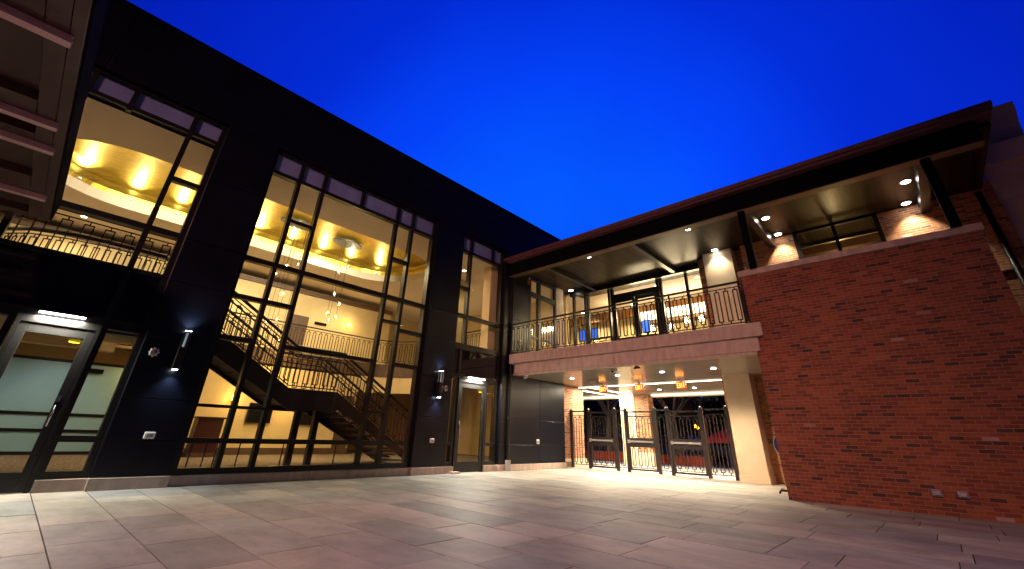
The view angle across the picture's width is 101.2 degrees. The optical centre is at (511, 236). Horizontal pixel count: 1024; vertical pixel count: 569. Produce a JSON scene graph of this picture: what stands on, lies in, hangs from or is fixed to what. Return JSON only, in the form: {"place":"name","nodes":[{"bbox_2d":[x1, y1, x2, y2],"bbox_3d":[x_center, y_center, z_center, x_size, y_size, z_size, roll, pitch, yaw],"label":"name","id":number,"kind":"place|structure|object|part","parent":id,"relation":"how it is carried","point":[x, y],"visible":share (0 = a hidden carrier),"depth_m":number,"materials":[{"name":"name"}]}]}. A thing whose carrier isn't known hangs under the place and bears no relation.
{"place":"outdoors","nodes":[
{"label":"outdoors","id":0,"kind":"place"},
{"bbox_2d":[181,416,226,457],"bbox_3d":[-9.637,6.263,13.166,0.610,1.130,0.820,-20,-33,38],"label":"reception podium","id":1,"kind":"object","parent":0,"point":[206,427],"visible":0.8,"depth_m":13.01,"materials":[{"name":"red wood"}]},
{"bbox_2d":[163,258,407,464],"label":"staircase","id":2,"kind":"structure","parent":0,"point":[322,407],"depth_m":11.55,"materials":[{"name":"metal"}]},
{"bbox_2d":[0,0,571,493],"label":"lobby building","id":3,"kind":"structure","parent":0,"point":[226,158],"depth_m":11.84,"materials":[{"name":"metal"}]},
{"bbox_2d":[0,309,17,346],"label":"window","id":4,"kind":"structure","parent":3,"relation":"in","point":[11,315],"depth_m":7.09,"materials":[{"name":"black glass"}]},
{"bbox_2d":[0,321,95,492],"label":"door","id":5,"kind":"structure","parent":3,"relation":"in","point":[10,482],"depth_m":7.14,"materials":[{"name":"black metal"}]},
{"bbox_2d":[0,0,108,221],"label":"entrance canopy","id":6,"kind":"object","parent":3,"relation":"attached to","point":[48,50],"visible":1,"depth_m":4.52,"materials":[{"name":"metal"}]},
{"bbox_2d":[0,354,124,454],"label":"glass partition","id":7,"kind":"object","parent":3,"relation":"on","point":[30,387],"visible":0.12,"depth_m":12.06,"materials":[{"name":"glass"}]},
{"bbox_2d":[38,308,87,318],"bbox_3d":[-8.047,1.390,7.545,0.100,0.062,0.640,-20,-33,38],"label":"door light bar","id":8,"kind":"object","parent":3,"relation":"attached to","point":[61,313],"depth_m":7.51,"materials":[{"name":"grey plastic"}]},
{"bbox_2d":[4,226,166,272],"bbox_3d":[-11.135,0.407,9.495,5.149,1.052,1.090,8,-26,-13],"label":"gallery railing","id":9,"kind":"object","parent":3,"relation":"on","point":[52,231],"visible":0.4,"depth_m":9.62,"materials":[{"name":"black metal"}]},
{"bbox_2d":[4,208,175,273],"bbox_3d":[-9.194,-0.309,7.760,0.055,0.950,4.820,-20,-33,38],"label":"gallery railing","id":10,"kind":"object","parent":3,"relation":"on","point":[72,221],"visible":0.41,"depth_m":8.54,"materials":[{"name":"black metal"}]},
{"bbox_2d":[34,324,146,479],"bbox_3d":[-7.594,2.942,7.660,0.180,2.549,0.660,-20,-33,38],"label":"window","id":11,"kind":"structure","parent":3,"relation":"in","point":[41,474],"depth_m":7.49,"materials":[{"name":"black metal"}]},
{"bbox_2d":[0,66,228,330],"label":"window","id":12,"kind":"structure","parent":3,"relation":"in","point":[32,277],"depth_m":8.28,"materials":[{"name":"black metal"}]},
{"bbox_2d":[143,432,155,438],"bbox_3d":[-6.797,3.729,7.886,0.060,0.120,0.170,-20,-33,38],"label":"outlet box","id":13,"kind":"object","parent":3,"relation":"attached to","point":[149,435],"visible":1,"depth_m":7.87,"materials":[{"name":"white plastic"}]},
{"bbox_2d":[148,348,159,356],"bbox_3d":[-7.028,2.269,8.257,0.050,0.181,0.181,-20,-33,38],"label":"alarm horn","id":14,"kind":"object","parent":3,"relation":"attached to","point":[153,352],"visible":1,"depth_m":8.25,"materials":[{"name":"silver metal"}]},
{"bbox_2d":[171,330,191,369],"bbox_3d":[-6.704,2.308,8.529,0.170,0.773,0.122,-20,-33,38],"label":"wall lamp","id":15,"kind":"object","parent":3,"relation":"attached to","point":[178,358],"visible":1,"depth_m":8.46,"materials":[{"name":"black metal"}]},
{"bbox_2d":[245,402,272,422],"bbox_3d":[-9.158,6.413,15.279,0.065,0.660,0.830,-20,-33,38],"label":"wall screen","id":16,"kind":"object","parent":3,"relation":"attached to","point":[252,416],"depth_m":15.14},
{"bbox_2d":[184,443,335,467],"bbox_3d":[-5.013,5.297,10.221,0.030,0.615,5.350,-20,-33,38],"label":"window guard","id":17,"kind":"object","parent":3,"relation":"on","point":[236,456],"visible":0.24,"depth_m":8.96,"materials":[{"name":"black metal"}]},
{"bbox_2d":[268,217,310,329],"bbox_3d":[-7.955,1.481,14.603,1.123,4.365,0.794,10,-27,-17],"label":"pendant chandelier","id":18,"kind":"object","parent":3,"relation":"hanging from","point":[282,219],"visible":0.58,"depth_m":15.14,"materials":[{"name":"metal"}]},
{"bbox_2d":[285,314,308,352],"bbox_3d":[-9.668,4.479,18.818,0.040,1.900,0.750,-20,-33,38],"label":"doorway","id":19,"kind":"structure","parent":3,"relation":"in","point":[297,319],"depth_m":18.96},
{"bbox_2d":[170,149,436,474],"bbox_3d":[-4.671,2.037,11.536,0.180,7.670,5.460,-20,-33,38],"label":"window","id":20,"kind":"structure","parent":3,"relation":"in","point":[287,167],"depth_m":11.30,"materials":[{"name":"black metal"}]},
{"bbox_2d":[299,412,311,424],"bbox_3d":[-8.022,6.977,16.388,0.065,0.660,0.800,-20,-33,38],"label":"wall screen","id":21,"kind":"object","parent":3,"relation":"attached to","point":[306,419],"depth_m":16.31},
{"bbox_2d":[330,395,353,453],"bbox_3d":[-6.999,7.744,17.351,0.040,2.200,0.600,-20,-33,38],"label":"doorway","id":22,"kind":"structure","parent":3,"relation":"in","point":[340,449],"depth_m":17.02,"materials":[{"name":"brown wood"}]},
{"bbox_2d":[326,238,361,319],"bbox_3d":[-6.685,1.721,16.339,1.127,3.235,0.791,10,-27,-17],"label":"pendant chandelier","id":23,"kind":"object","parent":3,"relation":"hanging from","point":[347,243],"visible":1,"depth_m":16.81,"materials":[{"name":"glass"}]},
{"bbox_2d":[224,312,480,363],"bbox_3d":[-6.594,4.211,17.156,11.565,1.020,4.704,7,-26,-11],"label":"gallery railing","id":24,"kind":"object","parent":3,"relation":"attached to","point":[343,338],"visible":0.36,"depth_m":17.84,"materials":[{"name":"black metal"}]},
{"bbox_2d":[436,371,443,397],"bbox_3d":[-2.222,4.533,12.909,0.170,0.773,0.122,-20,-33,38],"label":"wall lamp","id":25,"kind":"object","parent":3,"relation":"attached to","point":[439,389],"visible":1,"depth_m":12.82,"materials":[{"name":"black metal"}]},
{"bbox_2d":[445,376,458,465],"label":"window","id":26,"kind":"structure","parent":3,"relation":"in","point":[454,388],"depth_m":13.16,"materials":[{"name":"black glass"}]},
{"bbox_2d":[454,382,485,471],"bbox_3d":[-1.336,6.108,13.555,0.128,2.595,1.156,-20,-33,38],"label":"door","id":27,"kind":"structure","parent":3,"relation":"in","point":[467,466],"depth_m":13.48,"materials":[{"name":"black glass"}]},
{"bbox_2d":[452,345,499,382],"bbox_3d":[-1.278,4.436,14.543,0.180,0.975,2.240,-20,-33,38],"label":"window","id":28,"kind":"structure","parent":3,"relation":"in","point":[467,361],"depth_m":14.53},
{"bbox_2d":[467,376,485,379],"bbox_3d":[-1.199,4.790,14.236,0.100,0.062,0.780,-20,-33,38],"label":"door light bar","id":29,"kind":"object","parent":3,"relation":"attached to","point":[474,377],"depth_m":14.17,"materials":[{"name":"white plastic"}]},
{"bbox_2d":[455,234,503,354],"bbox_3d":[-1.202,2.131,15.636,0.180,4.120,2.240,-20,-33,38],"label":"window","id":30,"kind":"structure","parent":3,"relation":"in","point":[474,248],"depth_m":15.80,"materials":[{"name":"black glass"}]},
{"bbox_2d":[483,381,498,464],"bbox_3d":[-0.786,6.312,14.316,0.180,2.569,0.620,-20,-33,38],"label":"window","id":31,"kind":"structure","parent":3,"relation":"in","point":[492,445],"depth_m":14.33,"materials":[{"name":"black metal"}]},
{"bbox_2d":[0,464,1023,568],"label":"paving","id":32,"kind":"structure","parent":0,"point":[584,517],"depth_m":5.35,"materials":[{"name":"grey stone"}]},
{"bbox_2d":[570,406,739,480],"bbox_3d":[4.811,7.501,15.560,6.362,2.185,0.107,-20,-33,38],"label":"gate fence","id":33,"kind":"object","parent":32,"relation":"on","point":[654,410],"visible":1,"depth_m":15.09,"materials":[{"name":"metal"}]},
{"bbox_2d":[589,411,616,468],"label":"gate","id":34,"kind":"structure","parent":33,"relation":"attached to","point":[599,441],"depth_m":16.54,"materials":[{"name":"metal"}]},
{"bbox_2d":[626,411,658,471],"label":"gate","id":35,"kind":"structure","parent":33,"relation":"attached to","point":[646,443],"depth_m":15.51,"materials":[{"name":"metal"}]},
{"bbox_2d":[668,410,707,475],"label":"gate","id":36,"kind":"structure","parent":33,"relation":"attached to","point":[690,444],"depth_m":14.46,"materials":[{"name":"metal"}]},
{"bbox_2d":[503,100,1023,523],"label":"gate building","id":37,"kind":"structure","parent":32,"relation":"on","point":[871,355],"depth_m":9.86,"materials":[{"name":"brick"}]},
{"bbox_2d":[505,277,513,470],"bbox_3d":[-0.046,4.665,15.473,0.140,6.950,0.140,-20,-33,38],"label":"downpipe","id":38,"kind":"object","parent":37,"relation":"attached to","point":[507,464],"visible":0.92,"depth_m":15.02,"materials":[{"name":"black metal"}]},
{"bbox_2d":[529,278,556,351],"bbox_3d":[1.290,3.614,17.867,0.140,3.420,1.850,-20,-33,38],"label":"window","id":39,"kind":"structure","parent":37,"relation":"in","point":[538,297],"depth_m":17.99,"materials":[{"name":"black metal"}]},
{"bbox_2d":[580,330,584,344],"bbox_3d":[3.583,5.751,20.811,0.510,2.260,0.110,-20,-33,38],"label":"blue screen","id":40,"kind":"object","parent":37,"relation":"on","point":[583,336],"visible":0.29,"depth_m":21.14,"materials":[{"name":"blue"}]},
{"bbox_2d":[592,328,597,343],"bbox_3d":[4.008,5.596,20.456,0.560,2.260,0.110,-20,-33,38],"label":"blue screen","id":41,"kind":"object","parent":37,"relation":"on","point":[596,336],"visible":0.21,"depth_m":20.73,"materials":[{"name":"blue"}]},
{"bbox_2d":[599,384,607,392],"bbox_3d":[3.721,6.205,17.178,0.360,0.330,0.066,-20,-33,38],"label":"exit sign","id":42,"kind":"object","parent":37,"relation":"hanging from","point":[602,388],"visible":1,"depth_m":17.14,"materials":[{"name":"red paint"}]},
{"bbox_2d":[613,296,638,340],"bbox_3d":[4.738,3.887,17.440,1.010,2.740,0.120,-20,-33,38],"label":"door","id":43,"kind":"structure","parent":37,"relation":"in","point":[629,298],"depth_m":17.72,"materials":[{"name":"black metal"}]},
{"bbox_2d":[512,281,750,353],"bbox_3d":[3.452,3.037,13.868,8.152,1.176,1.448,-20,-33,38],"label":"balcony railing","id":44,"kind":"object","parent":37,"relation":"on","point":[744,305],"visible":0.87,"depth_m":12.73,"materials":[{"name":"black metal"}]},
{"bbox_2d":[572,273,695,345],"bbox_3d":[5.107,3.466,17.414,6.095,3.520,0.140,-20,-33,38],"label":"window","id":45,"kind":"structure","parent":37,"relation":"in","point":[658,288],"depth_m":17.81,"materials":[{"name":"black metal"}]},
{"bbox_2d":[635,382,643,390],"bbox_3d":[4.902,5.773,16.189,0.360,0.330,0.066,-20,-33,38],"label":"exit sign","id":46,"kind":"object","parent":37,"relation":"hanging from","point":[639,387],"visible":1,"depth_m":16.15,"materials":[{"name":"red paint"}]},
{"bbox_2d":[642,319,651,333],"bbox_3d":[6.093,4.833,18.709,0.410,2.260,0.110,-20,-33,38],"label":"blue screen","id":47,"kind":"object","parent":37,"relation":"on","point":[643,326],"visible":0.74,"depth_m":19.03,"materials":[{"name":"blue"}]},
{"bbox_2d":[635,292,661,336],"bbox_3d":[5.476,3.617,16.822,0.950,2.740,0.120,-20,-33,38],"label":"door","id":48,"kind":"structure","parent":37,"relation":"in","point":[654,294],"depth_m":17.14,"materials":[{"name":"black metal"}]},
{"bbox_2d":[578,379,720,387],"bbox_3d":[5.307,5.877,16.789,6.300,0.058,0.120,-20,-33,38],"label":"ceiling light strip","id":49,"kind":"object","parent":37,"relation":"attached to","point":[653,383],"visible":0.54,"depth_m":16.45,"materials":[{"name":"beige plastic"}]},
{"bbox_2d":[588,392,723,397],"bbox_3d":[6.850,7.852,20.842,10.100,0.058,0.120,-20,-33,38],"label":"ceiling light strip","id":50,"kind":"object","parent":37,"relation":"attached to","point":[665,394],"visible":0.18,"depth_m":20.04,"materials":[{"name":"beige plastic"}]},
{"bbox_2d":[634,302,706,326],"bbox_3d":[7.207,4.425,18.277,3.850,2.690,0.750,-20,-33,38],"label":"back bar","id":51,"kind":"object","parent":37,"relation":"on","point":[680,313],"visible":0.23,"depth_m":18.41,"materials":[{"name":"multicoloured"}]},
{"bbox_2d":[676,379,686,388],"bbox_3d":[6.105,5.333,15.181,0.360,0.330,0.066,-20,-33,38],"label":"exit sign","id":52,"kind":"object","parent":37,"relation":"hanging from","point":[681,384],"visible":1,"depth_m":15.14,"materials":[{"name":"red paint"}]},
{"bbox_2d":[761,216,770,219],"bbox_3d":[7.671,-0.555,12.717,0.260,0.018,0.260,-20,-33,38],"label":"downlight","id":53,"kind":"object","parent":37,"relation":"attached to","point":[765,217],"visible":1,"depth_m":12.71,"materials":[{"name":"white plastic"}]},
{"bbox_2d":[773,436,778,452],"bbox_3d":[8.187,6.228,12.553,0.680,0.680,0.042,-20,-33,38],"label":"round sign","id":54,"kind":"object","parent":37,"relation":"attached to","point":[775,444],"visible":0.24,"depth_m":12.71,"materials":[{"name":"white plastic"}]},
{"bbox_2d":[792,213,886,258],"bbox_3d":[9.820,0.598,12.482,2.130,2.176,0.120,-20,-33,38],"label":"window","id":55,"kind":"structure","parent":37,"relation":"in","point":[878,229],"depth_m":12.71,"materials":[{"name":"black metal"}]},
{"bbox_2d":[899,179,911,184],"bbox_3d":[10.081,-1.402,10.772,0.260,0.018,0.260,-20,-33,38],"label":"downlight","id":56,"kind":"object","parent":37,"relation":"attached to","point":[905,181],"visible":1,"depth_m":10.75,"materials":[{"name":"white plastic"}]},
{"bbox_2d":[900,201,911,205],"bbox_3d":[10.974,-0.927,11.711,0.260,0.018,0.260,-20,-33,38],"label":"downlight","id":57,"kind":"object","parent":37,"relation":"attached to","point":[905,203],"visible":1,"depth_m":11.70,"materials":[{"name":"white plastic"}]},
{"bbox_2d":[931,489,943,496],"bbox_3d":[7.653,4.619,7.572,0.150,0.110,0.100,-20,-33,38],"label":"outlet box","id":58,"kind":"object","parent":37,"relation":"attached to","point":[936,492],"visible":1,"depth_m":7.55,"materials":[{"name":"grey plastic"}]},
{"bbox_2d":[956,491,969,498],"bbox_3d":[7.904,4.522,7.363,0.150,0.110,0.100,-20,-33,38],"label":"outlet box","id":59,"kind":"object","parent":37,"relation":"attached to","point":[963,494],"visible":1,"depth_m":7.34,"materials":[{"name":"grey plastic"}]},
{"bbox_2d":[975,191,1023,287],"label":"downpipe","id":60,"kind":"object","parent":37,"relation":"attached to","point":[1003,241],"visible":1,"depth_m":10.39,"materials":[{"name":"black metal"}]},
{"bbox_2d":[983,101,1023,244],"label":"neighbour building","id":61,"kind":"structure","parent":32,"relation":"on","point":[1004,171],"depth_m":10.77,"materials":[{"name":"paint"}]},
{"bbox_2d":[30,495,1005,568],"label":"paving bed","id":62,"kind":"object","parent":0,"point":[166,568],"depth_m":4.59,"materials":[{"name":"grey stone"}]},
{"bbox_2d":[127,0,1023,239],"label":"sky","id":63,"kind":"structure","parent":0,"point":[570,117],"materials":[{"name":"blue"}]},
{"bbox_2d":[587,460,623,464],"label":"pavement","id":64,"kind":"structure","parent":0,"point":[603,463],"depth_m":21.18,"materials":[{"name":"grey concrete"}]},
{"bbox_2d":[591,399,619,409],"bbox_3d":[8.095,13.618,34.706,6.770,7.859,6.343,8,-26,-13],"label":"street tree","id":65,"kind":"object","parent":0,"point":[617,406],"depth_m":34.42,"materials":[{"name":"black plant"}]},
{"bbox_2d":[584,397,722,437],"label":"shop building","id":66,"kind":"structure","parent":0,"point":[686,406],"depth_m":45.60,"materials":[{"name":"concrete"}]},
{"bbox_2d":[583,396,726,454],"bbox_3d":[13.873,15.081,35.836,28.439,6.418,2.645,-20,-33,38],"label":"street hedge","id":67,"kind":"object","parent":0,"point":[589,405],"visible":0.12,"depth_m":34.89,"materials":[{"name":"green plant"}]},
{"bbox_2d":[586,450,733,468],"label":"street","id":68,"kind":"structure","parent":0,"point":[725,464],"depth_m":23.32,"materials":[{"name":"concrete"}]},
{"bbox_2d":[585,434,622,451],"bbox_3d":[7.004,14.324,28.830,4.333,1.419,1.790,-20,-33,38],"label":"parked car","id":69,"kind":"object","parent":68,"relation":"on","point":[619,439],"visible":0.09,"depth_m":28.31,"materials":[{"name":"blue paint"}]},
{"bbox_2d":[588,451,623,460],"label":"planter wall","id":70,"kind":"structure","parent":68,"relation":"on","point":[603,454],"depth_m":24.41,"materials":[{"name":"red brick"}]},
{"bbox_2d":[596,399,618,451],"bbox_3d":[5.943,10.153,25.627,5.635,6.212,6.034,-6,-26,15],"label":"street tree","id":71,"kind":"object","parent":68,"relation":"on","point":[608,408],"visible":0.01,"depth_m":25.65,"materials":[{"name":"black plant"}]},
{"bbox_2d":[659,435,703,455],"bbox_3d":[10.467,13.115,26.052,4.333,1.419,1.790,-20,-33,38],"label":"parked car","id":72,"kind":"object","parent":68,"relation":"on","point":[664,445],"visible":0.2,"depth_m":25.80,"materials":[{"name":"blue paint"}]},
{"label":"windows","id":73,"kind":"part","parent":72,"relation":"part of","materials":[{"name":"black glass"}]},
{"bbox_2d":[656,396,718,454],"bbox_3d":[9.279,9.600,23.783,5.172,5.833,5.969,-20,-33,38],"label":"street tree","id":74,"kind":"object","parent":68,"relation":"on","point":[679,406],"visible":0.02,"depth_m":23.24,"materials":[{"name":"black plant"}]},
{"bbox_2d":[661,454,713,465],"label":"planter wall","id":75,"kind":"structure","parent":68,"relation":"on","point":[682,460],"depth_m":21.56,"materials":[{"name":"red brick"}]},
{"bbox_2d":[685,396,710,438],"bbox_3d":[13.575,12.227,30.833,5.756,7.365,6.545,18,-30,-30],"label":"street tree","id":76,"kind":"object","parent":68,"relation":"on","point":[692,404],"depth_m":31.00,"materials":[{"name":"black plant"}]},
{"bbox_2d":[696,443,731,463],"bbox_3d":[12.558,11.768,23.077,4.333,1.419,1.790,-20,-33,38],"label":"parked car","id":77,"kind":"object","parent":68,"relation":"on","point":[720,453],"visible":0.2,"depth_m":23.09,"materials":[{"name":"blue paint"}]},
{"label":"windows","id":78,"kind":"part","parent":77,"relation":"part of","materials":[{"name":"black glass"}]},
{"bbox_2d":[707,428,729,461],"bbox_3d":[12.519,11.010,22.591,3.200,2.370,2.800,-20,-33,38],"label":"red tent","id":79,"kind":"object","parent":68,"relation":"on","point":[717,437],"visible":0.06,"depth_m":22.38,"materials":[{"name":"fabric"}]},
{"bbox_2d":[703,402,709,435],"bbox_3d":[12.425,12.047,26.716,0.312,4.030,0.297,-20,-33,38],"label":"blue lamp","id":80,"kind":"object","parent":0,"point":[706,419],"visible":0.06,"depth_m":26.82,"materials":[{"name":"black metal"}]}
]}

